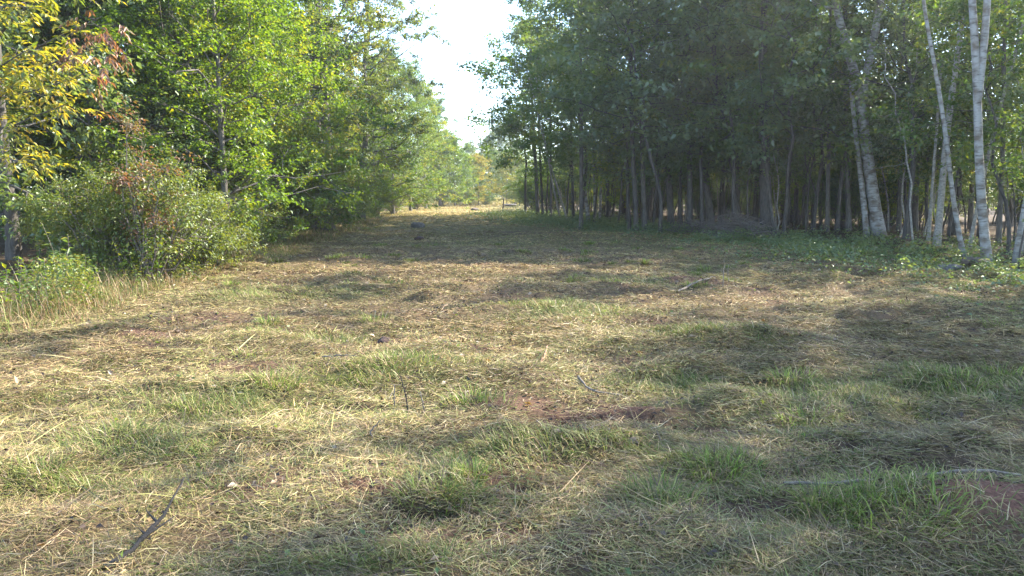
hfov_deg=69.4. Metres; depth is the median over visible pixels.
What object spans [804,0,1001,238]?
wood tree
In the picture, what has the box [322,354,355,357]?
stick
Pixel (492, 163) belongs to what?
tree
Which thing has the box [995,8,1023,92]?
wood tree
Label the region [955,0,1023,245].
birch tree
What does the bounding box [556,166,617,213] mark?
understory shrub
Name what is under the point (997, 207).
sapling
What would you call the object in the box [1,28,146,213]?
thicket tree
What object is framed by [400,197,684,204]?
field grass
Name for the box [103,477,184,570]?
dead branch
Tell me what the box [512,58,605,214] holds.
young tree
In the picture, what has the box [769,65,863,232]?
sapling
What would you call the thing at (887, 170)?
sapling
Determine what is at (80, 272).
undergrowth
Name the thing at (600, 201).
birch tree
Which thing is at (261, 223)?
shrub
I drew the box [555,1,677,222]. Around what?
wood tree
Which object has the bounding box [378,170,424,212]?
shrub
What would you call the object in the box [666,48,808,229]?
young tree
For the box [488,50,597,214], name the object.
young tree
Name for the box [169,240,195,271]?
weed
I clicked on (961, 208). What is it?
understory shrub
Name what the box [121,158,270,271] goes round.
shrub
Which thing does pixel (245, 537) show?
dark debris
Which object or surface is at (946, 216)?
sapling
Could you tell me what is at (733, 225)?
brush pile
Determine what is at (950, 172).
birch tree
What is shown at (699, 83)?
wood tree
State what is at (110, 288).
tall dry grass
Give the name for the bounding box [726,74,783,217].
sapling
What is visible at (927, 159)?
wood tree
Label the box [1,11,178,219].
thicket tree
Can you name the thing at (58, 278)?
weed
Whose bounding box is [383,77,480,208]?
broadleaf tree
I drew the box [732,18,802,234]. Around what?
sapling
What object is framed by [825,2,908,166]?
wood tree
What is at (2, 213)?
thicket tree
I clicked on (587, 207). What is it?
birch tree
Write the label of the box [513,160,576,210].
understory shrub
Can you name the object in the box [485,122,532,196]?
tree
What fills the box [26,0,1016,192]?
sky
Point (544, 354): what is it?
stick
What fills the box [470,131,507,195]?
tree
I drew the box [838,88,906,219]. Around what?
sapling
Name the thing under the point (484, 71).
young tree
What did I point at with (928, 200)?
sapling
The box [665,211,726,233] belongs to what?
brush pile
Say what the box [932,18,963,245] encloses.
birch tree
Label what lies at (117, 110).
thicket tree
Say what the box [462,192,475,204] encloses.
shrub
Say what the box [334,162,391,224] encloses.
shrub
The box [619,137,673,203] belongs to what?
sapling
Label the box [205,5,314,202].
thicket tree
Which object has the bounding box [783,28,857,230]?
sapling
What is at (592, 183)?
sapling
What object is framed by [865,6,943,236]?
sapling
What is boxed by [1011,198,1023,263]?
birch tree
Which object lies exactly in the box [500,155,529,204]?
tree
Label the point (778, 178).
sapling
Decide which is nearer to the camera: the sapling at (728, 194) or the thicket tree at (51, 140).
the thicket tree at (51, 140)
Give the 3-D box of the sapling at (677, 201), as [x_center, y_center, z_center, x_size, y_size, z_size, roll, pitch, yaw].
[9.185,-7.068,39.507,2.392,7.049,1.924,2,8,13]
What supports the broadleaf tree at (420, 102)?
on the ground at (992, 493)
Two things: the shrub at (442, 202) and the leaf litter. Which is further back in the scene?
the shrub at (442, 202)
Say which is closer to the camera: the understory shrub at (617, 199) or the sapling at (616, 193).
the sapling at (616, 193)
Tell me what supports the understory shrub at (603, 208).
on the ground at (992, 493)
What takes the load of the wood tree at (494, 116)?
on the ground at (992, 493)
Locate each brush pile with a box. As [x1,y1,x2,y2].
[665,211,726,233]
[700,206,783,239]
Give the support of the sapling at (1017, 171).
on the ground at (992, 493)
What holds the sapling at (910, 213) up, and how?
on the ground at (992, 493)
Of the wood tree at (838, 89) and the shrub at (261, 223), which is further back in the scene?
the wood tree at (838, 89)
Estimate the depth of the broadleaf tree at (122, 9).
19.44 m
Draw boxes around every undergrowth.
[0,207,381,319]
[444,207,1023,345]
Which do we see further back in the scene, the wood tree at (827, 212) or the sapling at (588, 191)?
the sapling at (588, 191)
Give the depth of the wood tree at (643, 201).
29.30 m
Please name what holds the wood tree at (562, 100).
on the ground at (992, 493)
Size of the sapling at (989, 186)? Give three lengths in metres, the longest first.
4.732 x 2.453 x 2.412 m
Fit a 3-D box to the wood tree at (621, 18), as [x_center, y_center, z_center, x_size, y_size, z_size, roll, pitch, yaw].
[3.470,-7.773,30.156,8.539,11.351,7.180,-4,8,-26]
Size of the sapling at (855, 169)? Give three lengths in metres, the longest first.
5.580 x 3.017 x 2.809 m
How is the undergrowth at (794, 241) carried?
on the ground at (992, 493)
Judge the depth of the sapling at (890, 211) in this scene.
29.52 m
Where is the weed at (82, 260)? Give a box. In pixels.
[51,253,87,288]
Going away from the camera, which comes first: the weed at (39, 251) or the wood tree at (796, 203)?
the weed at (39, 251)
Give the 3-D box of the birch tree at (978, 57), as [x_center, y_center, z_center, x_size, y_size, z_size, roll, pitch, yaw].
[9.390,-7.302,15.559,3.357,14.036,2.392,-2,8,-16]
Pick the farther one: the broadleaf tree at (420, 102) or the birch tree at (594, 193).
the broadleaf tree at (420, 102)
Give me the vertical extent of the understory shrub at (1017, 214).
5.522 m
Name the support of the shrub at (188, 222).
on the ground at (992, 493)
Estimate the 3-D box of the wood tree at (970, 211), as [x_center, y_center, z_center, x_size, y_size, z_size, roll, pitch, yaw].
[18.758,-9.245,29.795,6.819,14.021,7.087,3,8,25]
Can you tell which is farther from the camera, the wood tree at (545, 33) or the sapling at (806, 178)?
the wood tree at (545, 33)
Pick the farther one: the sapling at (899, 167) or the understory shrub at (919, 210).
the understory shrub at (919, 210)
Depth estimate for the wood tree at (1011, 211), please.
30.72 m
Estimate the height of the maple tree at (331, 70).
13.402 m
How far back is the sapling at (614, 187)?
42.96 m
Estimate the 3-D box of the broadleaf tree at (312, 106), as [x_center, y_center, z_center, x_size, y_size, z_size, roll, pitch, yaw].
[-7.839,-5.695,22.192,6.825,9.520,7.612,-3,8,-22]
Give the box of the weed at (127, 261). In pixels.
[112,235,163,285]
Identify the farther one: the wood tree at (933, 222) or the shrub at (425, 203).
the shrub at (425, 203)
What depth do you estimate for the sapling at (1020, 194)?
26.06 m
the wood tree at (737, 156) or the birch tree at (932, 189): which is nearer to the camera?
the birch tree at (932, 189)
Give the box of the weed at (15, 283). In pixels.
[0,256,25,316]
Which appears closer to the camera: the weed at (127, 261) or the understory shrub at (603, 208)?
the weed at (127, 261)
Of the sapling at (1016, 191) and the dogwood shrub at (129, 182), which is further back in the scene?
the sapling at (1016, 191)
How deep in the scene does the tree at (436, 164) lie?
116.66 m
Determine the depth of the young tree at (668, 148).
28.42 m
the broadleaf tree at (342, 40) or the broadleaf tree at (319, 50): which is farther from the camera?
the broadleaf tree at (342, 40)
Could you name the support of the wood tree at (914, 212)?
on the ground at (992, 493)
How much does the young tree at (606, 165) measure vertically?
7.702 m
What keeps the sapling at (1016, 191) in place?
on the ground at (992, 493)
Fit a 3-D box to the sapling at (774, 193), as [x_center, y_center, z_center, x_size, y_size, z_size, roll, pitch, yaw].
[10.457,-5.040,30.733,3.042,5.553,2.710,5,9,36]
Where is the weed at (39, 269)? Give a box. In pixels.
[6,260,62,310]
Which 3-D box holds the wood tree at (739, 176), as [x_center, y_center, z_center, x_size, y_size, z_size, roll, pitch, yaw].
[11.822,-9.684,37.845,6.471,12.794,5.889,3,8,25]
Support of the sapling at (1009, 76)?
on the ground at (992, 493)
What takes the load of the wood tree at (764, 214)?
on the ground at (992, 493)
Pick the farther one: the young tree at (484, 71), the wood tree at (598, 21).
the young tree at (484, 71)
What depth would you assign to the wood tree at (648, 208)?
36.18 m
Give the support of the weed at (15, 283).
on the ground at (992, 493)
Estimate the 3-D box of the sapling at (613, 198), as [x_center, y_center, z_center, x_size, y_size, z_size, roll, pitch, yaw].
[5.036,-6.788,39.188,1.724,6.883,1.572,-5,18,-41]
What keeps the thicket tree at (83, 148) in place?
on the ground at (992, 493)
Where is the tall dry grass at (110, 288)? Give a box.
[0,217,389,352]
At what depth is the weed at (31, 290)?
9.67 m
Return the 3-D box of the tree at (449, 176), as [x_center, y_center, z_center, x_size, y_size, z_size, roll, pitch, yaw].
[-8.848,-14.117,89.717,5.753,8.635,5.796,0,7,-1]
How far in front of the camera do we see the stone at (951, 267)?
15.31 m
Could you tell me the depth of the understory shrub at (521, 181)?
59.11 m
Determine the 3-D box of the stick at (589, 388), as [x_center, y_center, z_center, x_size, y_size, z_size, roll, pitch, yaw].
[0.652,0.807,6.043,0.196,0.093,0.477,-7,10,-42]
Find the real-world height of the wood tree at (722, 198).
14.834 m
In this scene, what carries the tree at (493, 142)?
on the ground at (992, 493)
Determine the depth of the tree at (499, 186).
91.82 m
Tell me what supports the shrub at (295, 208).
on the ground at (992, 493)
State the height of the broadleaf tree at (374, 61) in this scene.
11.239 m
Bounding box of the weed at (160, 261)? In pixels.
[120,223,165,277]
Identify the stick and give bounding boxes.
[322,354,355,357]
[540,345,547,361]
[577,375,620,395]
[676,276,713,292]
[783,469,1021,485]
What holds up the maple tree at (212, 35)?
on the ground at (992, 493)
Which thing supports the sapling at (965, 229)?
on the ground at (992, 493)
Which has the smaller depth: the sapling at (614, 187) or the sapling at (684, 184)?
the sapling at (684, 184)
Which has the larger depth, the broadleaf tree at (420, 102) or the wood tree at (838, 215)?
the broadleaf tree at (420, 102)
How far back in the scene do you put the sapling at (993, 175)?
22.05 m
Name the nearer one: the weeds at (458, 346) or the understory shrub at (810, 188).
the weeds at (458, 346)
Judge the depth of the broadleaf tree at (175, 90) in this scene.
21.19 m
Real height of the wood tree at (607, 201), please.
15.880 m
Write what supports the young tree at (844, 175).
on the ground at (992, 493)
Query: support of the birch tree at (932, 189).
on the ground at (992, 493)
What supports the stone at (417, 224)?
on the ground at (992, 493)
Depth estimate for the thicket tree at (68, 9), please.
19.86 m
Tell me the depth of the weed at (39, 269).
9.55 m
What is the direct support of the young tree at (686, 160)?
on the ground at (992, 493)
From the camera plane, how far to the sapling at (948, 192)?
24.53 m
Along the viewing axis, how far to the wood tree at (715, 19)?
26.44 m
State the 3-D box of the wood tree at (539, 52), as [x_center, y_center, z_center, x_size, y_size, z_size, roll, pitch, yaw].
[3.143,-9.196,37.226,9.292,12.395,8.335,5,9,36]
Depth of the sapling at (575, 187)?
44.85 m
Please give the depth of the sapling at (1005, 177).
28.74 m
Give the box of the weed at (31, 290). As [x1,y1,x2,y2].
[14,256,46,311]
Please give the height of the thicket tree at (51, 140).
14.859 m
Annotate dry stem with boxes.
[400,376,407,413]
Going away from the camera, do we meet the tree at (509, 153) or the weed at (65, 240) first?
the weed at (65, 240)
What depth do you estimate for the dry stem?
5.27 m
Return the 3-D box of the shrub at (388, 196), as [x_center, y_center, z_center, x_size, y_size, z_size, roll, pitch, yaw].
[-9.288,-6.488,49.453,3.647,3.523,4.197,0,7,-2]
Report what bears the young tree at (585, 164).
on the ground at (992, 493)
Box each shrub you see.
[7,169,110,270]
[10,156,198,276]
[36,137,242,284]
[89,92,199,284]
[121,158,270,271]
[194,100,357,238]
[203,173,298,250]
[280,123,401,231]
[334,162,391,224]
[365,172,400,215]
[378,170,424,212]
[402,177,438,208]
[433,186,450,204]
[449,192,464,204]
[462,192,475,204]
[477,190,492,204]
[498,159,554,210]
[504,188,518,204]
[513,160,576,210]
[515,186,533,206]
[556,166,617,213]
[570,158,617,211]
[591,176,638,212]
[622,169,681,216]
[630,160,684,212]
[673,174,730,218]
[711,176,752,217]
[742,144,831,222]
[746,143,824,218]
[794,147,883,223]
[795,160,888,229]
[838,143,962,228]
[883,164,974,222]
[936,170,993,221]
[960,152,1021,221]
[991,168,1020,220]
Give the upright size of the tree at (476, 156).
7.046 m
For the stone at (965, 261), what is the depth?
15.70 m
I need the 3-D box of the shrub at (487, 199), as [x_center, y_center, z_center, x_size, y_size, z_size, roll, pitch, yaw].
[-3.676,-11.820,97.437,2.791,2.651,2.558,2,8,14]
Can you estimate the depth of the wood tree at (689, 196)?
28.12 m
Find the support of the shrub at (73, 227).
on the ground at (992, 493)
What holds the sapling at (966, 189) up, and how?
on the ground at (992, 493)
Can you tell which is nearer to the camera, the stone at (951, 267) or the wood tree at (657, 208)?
the stone at (951, 267)
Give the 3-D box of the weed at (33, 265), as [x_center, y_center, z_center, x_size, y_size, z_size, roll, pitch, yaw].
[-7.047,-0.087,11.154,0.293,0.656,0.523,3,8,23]
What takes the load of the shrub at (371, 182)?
on the ground at (992, 493)
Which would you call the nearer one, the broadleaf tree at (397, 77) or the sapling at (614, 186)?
the sapling at (614, 186)
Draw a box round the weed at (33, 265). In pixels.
[32,262,63,290]
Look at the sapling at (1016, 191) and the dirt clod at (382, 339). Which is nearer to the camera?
the dirt clod at (382, 339)
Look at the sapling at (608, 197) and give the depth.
35.41 m
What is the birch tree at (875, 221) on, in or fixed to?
on the ground at (992, 493)
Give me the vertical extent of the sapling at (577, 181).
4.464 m
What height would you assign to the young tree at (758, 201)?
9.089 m
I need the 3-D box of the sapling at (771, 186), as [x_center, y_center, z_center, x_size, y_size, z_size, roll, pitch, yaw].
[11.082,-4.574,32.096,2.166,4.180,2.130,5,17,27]
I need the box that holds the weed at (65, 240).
[40,223,74,289]
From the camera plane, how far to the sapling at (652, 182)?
38.03 m
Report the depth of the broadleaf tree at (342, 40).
42.70 m
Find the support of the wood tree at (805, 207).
on the ground at (992, 493)
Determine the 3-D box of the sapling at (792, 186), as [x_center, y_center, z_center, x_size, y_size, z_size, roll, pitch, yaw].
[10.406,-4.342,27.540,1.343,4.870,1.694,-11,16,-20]
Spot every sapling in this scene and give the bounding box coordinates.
[545,152,578,215]
[569,150,595,209]
[574,147,605,211]
[588,141,636,220]
[588,163,591,211]
[592,140,625,216]
[595,139,635,217]
[598,157,625,214]
[607,170,614,221]
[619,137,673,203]
[622,154,662,220]
[662,151,716,219]
[663,119,709,200]
[664,139,718,220]
[674,182,678,218]
[696,152,726,219]
[718,85,751,213]
[718,176,731,210]
[720,112,782,217]
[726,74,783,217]
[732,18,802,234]
[733,111,797,229]
[740,175,752,215]
[746,149,784,206]
[749,64,786,230]
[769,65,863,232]
[773,131,825,224]
[776,113,807,229]
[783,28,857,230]
[792,31,823,229]
[820,121,879,227]
[826,27,931,239]
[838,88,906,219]
[840,68,928,230]
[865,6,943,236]
[868,84,958,238]
[869,105,928,202]
[888,71,975,186]
[889,150,920,230]
[900,49,1006,233]
[917,83,988,236]
[918,128,1004,233]
[919,148,952,229]
[922,183,934,231]
[926,126,953,234]
[936,169,992,195]
[953,66,1023,240]
[964,87,1023,235]
[965,124,1010,230]
[985,69,1023,254]
[986,158,1016,208]
[987,119,1021,206]
[988,85,1023,268]
[992,65,1015,224]
[993,108,1021,232]
[995,122,1023,227]
[999,14,1023,146]
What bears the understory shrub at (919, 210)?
on the ground at (992, 493)
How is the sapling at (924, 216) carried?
on the ground at (992, 493)
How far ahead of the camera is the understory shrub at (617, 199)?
51.14 m
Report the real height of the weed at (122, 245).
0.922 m
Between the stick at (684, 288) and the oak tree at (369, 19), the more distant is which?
the oak tree at (369, 19)
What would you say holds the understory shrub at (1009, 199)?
on the ground at (992, 493)
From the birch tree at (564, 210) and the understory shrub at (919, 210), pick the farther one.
the birch tree at (564, 210)
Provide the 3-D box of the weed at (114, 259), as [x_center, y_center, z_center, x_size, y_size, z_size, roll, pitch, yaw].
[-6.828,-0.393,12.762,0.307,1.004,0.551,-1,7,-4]
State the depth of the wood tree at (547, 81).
32.16 m
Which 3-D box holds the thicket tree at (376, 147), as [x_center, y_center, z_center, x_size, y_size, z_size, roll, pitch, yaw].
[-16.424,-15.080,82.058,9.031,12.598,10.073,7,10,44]
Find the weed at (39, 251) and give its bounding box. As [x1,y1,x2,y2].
[34,236,52,276]
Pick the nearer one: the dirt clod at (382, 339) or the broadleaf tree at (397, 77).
the dirt clod at (382, 339)
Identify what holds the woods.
on the ground at (992, 493)
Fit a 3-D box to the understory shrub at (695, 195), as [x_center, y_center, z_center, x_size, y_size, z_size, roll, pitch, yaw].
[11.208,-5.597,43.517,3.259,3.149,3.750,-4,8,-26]
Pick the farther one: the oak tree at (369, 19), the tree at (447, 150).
the tree at (447, 150)
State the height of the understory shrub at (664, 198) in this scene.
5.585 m
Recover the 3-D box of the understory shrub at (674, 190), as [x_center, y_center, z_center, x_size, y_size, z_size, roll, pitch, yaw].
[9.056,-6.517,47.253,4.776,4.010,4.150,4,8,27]
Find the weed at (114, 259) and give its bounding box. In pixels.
[105,237,124,278]
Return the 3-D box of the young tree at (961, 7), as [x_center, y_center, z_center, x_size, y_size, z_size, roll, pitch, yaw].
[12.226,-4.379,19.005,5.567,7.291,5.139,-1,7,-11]
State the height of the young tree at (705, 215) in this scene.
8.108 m
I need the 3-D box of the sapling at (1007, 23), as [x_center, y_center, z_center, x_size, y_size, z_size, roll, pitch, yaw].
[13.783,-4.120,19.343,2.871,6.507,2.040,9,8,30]
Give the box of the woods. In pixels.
[395,142,852,198]
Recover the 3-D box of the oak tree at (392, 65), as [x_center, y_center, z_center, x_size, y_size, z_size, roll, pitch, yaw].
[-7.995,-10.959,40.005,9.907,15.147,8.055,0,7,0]
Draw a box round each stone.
[411,222,424,227]
[936,264,963,270]
[959,257,990,265]
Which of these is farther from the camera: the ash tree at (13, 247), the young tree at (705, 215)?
the young tree at (705, 215)
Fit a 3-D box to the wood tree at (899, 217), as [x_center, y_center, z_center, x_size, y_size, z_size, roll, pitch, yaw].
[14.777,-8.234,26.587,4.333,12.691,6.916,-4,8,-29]
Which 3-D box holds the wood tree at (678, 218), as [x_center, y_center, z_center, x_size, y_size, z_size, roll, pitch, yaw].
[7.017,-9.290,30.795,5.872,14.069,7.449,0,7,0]
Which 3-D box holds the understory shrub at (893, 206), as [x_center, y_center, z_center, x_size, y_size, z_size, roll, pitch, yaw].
[15.487,-3.931,29.998,4.881,4.635,4.474,2,8,13]
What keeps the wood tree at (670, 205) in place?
on the ground at (992, 493)
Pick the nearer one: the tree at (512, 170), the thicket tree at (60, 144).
the thicket tree at (60, 144)
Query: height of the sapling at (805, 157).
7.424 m
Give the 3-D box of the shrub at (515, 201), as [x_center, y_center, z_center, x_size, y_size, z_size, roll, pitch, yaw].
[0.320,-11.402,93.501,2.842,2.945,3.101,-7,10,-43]
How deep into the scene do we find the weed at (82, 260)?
10.85 m
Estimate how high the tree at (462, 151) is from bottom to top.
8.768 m
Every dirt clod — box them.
[377,336,390,344]
[414,236,423,239]
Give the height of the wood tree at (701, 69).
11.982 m
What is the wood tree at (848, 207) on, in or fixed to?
on the ground at (992, 493)
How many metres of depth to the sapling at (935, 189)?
25.83 m
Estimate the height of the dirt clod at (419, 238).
0.167 m
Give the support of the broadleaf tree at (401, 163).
on the ground at (992, 493)
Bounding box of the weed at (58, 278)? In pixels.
[40,254,70,292]
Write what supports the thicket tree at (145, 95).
on the ground at (992, 493)
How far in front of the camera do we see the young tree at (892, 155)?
26.46 m
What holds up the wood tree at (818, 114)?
on the ground at (992, 493)
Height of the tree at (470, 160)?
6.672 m
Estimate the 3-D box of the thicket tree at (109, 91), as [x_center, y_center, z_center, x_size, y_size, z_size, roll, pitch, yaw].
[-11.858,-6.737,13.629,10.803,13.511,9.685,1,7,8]
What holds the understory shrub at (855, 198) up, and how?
on the ground at (992, 493)
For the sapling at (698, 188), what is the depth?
33.01 m
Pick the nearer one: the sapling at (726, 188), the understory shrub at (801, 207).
the sapling at (726, 188)
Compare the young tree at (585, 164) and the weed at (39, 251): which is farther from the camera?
the young tree at (585, 164)
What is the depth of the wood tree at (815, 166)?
34.72 m
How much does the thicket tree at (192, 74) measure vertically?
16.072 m
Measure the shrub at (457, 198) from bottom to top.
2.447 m
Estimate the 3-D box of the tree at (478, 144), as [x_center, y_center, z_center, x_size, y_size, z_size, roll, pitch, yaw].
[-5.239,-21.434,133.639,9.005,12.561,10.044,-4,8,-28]
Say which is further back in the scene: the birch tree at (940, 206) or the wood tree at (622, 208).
the wood tree at (622, 208)
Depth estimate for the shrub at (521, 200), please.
82.87 m
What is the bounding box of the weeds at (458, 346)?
[2,228,1015,574]
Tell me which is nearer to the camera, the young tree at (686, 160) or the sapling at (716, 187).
the young tree at (686, 160)
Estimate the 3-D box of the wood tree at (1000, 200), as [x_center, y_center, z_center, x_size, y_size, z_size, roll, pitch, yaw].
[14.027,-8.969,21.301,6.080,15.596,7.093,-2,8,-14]
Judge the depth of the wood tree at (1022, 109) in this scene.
31.91 m
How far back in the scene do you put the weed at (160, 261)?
13.01 m
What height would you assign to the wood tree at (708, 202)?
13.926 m
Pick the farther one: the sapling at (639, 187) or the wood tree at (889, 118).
the sapling at (639, 187)
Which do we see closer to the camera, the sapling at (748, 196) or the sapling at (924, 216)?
the sapling at (924, 216)
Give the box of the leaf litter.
[13,243,1022,570]
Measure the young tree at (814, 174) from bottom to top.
8.108 m
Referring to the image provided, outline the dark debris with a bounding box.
[3,247,1023,575]
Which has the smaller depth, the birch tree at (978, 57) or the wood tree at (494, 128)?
the birch tree at (978, 57)
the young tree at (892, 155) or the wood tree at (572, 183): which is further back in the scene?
the wood tree at (572, 183)
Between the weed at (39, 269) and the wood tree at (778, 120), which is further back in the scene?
the wood tree at (778, 120)
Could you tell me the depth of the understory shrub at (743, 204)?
43.17 m
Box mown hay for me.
[0,204,1023,575]
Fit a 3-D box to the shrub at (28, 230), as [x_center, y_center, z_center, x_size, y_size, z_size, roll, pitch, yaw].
[-8.615,-1.289,14.407,2.305,2.016,2.250,4,8,29]
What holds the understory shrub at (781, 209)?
on the ground at (992, 493)
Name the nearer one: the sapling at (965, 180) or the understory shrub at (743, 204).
the sapling at (965, 180)
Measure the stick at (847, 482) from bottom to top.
0.101 m
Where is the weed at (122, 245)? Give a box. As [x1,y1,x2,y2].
[121,242,140,283]
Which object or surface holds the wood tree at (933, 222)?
on the ground at (992, 493)
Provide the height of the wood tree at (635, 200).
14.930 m
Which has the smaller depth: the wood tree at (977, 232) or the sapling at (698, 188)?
the wood tree at (977, 232)
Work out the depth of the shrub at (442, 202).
92.09 m
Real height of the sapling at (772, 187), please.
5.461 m
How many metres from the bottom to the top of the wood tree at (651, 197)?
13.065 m
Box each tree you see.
[0,0,134,260]
[0,0,192,251]
[0,0,224,218]
[0,0,253,235]
[0,4,125,224]
[0,137,58,220]
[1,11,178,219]
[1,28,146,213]
[4,0,141,237]
[4,0,206,228]
[6,0,360,222]
[9,0,366,233]
[24,34,192,188]
[37,0,382,251]
[43,6,214,217]
[103,0,303,197]
[119,1,230,197]
[127,0,381,245]
[132,0,422,226]
[172,0,434,231]
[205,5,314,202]
[236,0,421,207]
[282,0,456,219]
[299,22,402,193]
[348,50,441,215]
[351,39,458,213]
[351,110,394,182]
[375,54,463,210]
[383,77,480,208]
[406,94,482,205]
[408,129,452,197]
[421,140,458,205]
[428,128,466,194]
[429,133,478,205]
[448,137,478,193]
[453,15,576,213]
[456,154,485,204]
[464,152,496,204]
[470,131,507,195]
[471,123,531,198]
[471,134,499,198]
[471,147,509,201]
[482,0,576,214]
[483,0,565,215]
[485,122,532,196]
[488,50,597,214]
[488,155,516,203]
[489,0,636,210]
[490,0,652,229]
[490,0,686,229]
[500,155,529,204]
[503,0,595,218]
[508,10,614,217]
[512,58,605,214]
[523,58,568,220]
[523,76,565,216]
[526,59,639,222]
[529,13,595,209]
[537,0,770,233]
[552,0,723,230]
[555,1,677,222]
[560,0,685,230]
[569,11,651,220]
[570,112,589,221]
[577,0,697,222]
[577,32,625,213]
[577,66,669,225]
[587,0,740,227]
[589,1,675,221]
[591,136,596,221]
[593,1,786,226]
[593,47,726,230]
[594,0,814,221]
[598,125,623,218]
[604,0,827,231]
[610,23,671,218]
[620,0,780,222]
[621,38,758,227]
[622,0,743,223]
[644,2,779,223]
[658,0,934,235]
[658,1,739,171]
[663,46,781,222]
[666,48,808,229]
[668,0,828,223]
[672,0,844,230]
[676,0,788,218]
[702,27,826,221]
[707,0,833,233]
[708,3,810,224]
[712,0,924,230]
[713,13,784,216]
[717,17,863,230]
[743,0,932,230]
[748,0,929,230]
[749,5,887,227]
[754,5,828,223]
[768,0,910,231]
[769,29,907,228]
[774,15,826,218]
[801,9,852,223]
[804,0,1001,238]
[806,0,886,236]
[808,0,1000,232]
[810,12,922,229]
[816,0,1007,230]
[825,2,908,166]
[836,0,1023,210]
[837,0,963,230]
[846,0,1023,243]
[863,0,1023,254]
[870,15,1023,236]
[876,0,1023,234]
[887,0,1023,236]
[891,28,1023,228]
[906,0,966,256]
[909,13,1000,223]
[926,66,971,240]
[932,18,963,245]
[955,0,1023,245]
[968,0,993,263]
[986,5,1023,226]
[993,18,1023,208]
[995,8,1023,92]
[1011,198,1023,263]
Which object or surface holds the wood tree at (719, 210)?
on the ground at (992, 493)
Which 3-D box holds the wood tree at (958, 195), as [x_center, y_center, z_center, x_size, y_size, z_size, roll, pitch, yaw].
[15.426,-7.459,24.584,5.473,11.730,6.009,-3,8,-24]
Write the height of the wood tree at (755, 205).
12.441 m
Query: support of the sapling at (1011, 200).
on the ground at (992, 493)
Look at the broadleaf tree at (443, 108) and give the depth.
85.82 m
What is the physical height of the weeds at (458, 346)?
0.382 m
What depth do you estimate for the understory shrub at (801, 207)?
41.84 m
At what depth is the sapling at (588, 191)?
42.09 m
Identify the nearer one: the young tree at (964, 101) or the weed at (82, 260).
the weed at (82, 260)
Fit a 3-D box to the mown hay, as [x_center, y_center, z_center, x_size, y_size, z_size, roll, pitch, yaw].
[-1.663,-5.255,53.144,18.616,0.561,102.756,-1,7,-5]
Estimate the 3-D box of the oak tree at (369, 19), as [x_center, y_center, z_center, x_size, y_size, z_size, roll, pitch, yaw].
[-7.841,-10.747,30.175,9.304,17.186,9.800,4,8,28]
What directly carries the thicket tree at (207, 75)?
on the ground at (992, 493)
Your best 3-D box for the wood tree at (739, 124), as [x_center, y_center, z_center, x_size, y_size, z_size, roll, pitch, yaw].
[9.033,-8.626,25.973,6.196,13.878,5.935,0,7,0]
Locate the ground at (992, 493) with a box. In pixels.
[0,195,1023,575]
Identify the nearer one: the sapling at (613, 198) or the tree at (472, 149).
the sapling at (613, 198)
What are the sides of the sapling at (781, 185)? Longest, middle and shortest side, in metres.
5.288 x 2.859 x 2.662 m
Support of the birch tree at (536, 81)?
on the ground at (992, 493)
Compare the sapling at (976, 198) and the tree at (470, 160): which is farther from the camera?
the tree at (470, 160)
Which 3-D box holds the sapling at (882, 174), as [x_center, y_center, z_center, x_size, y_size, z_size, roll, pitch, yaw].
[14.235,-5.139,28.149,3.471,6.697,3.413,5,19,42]
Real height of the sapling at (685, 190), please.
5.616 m

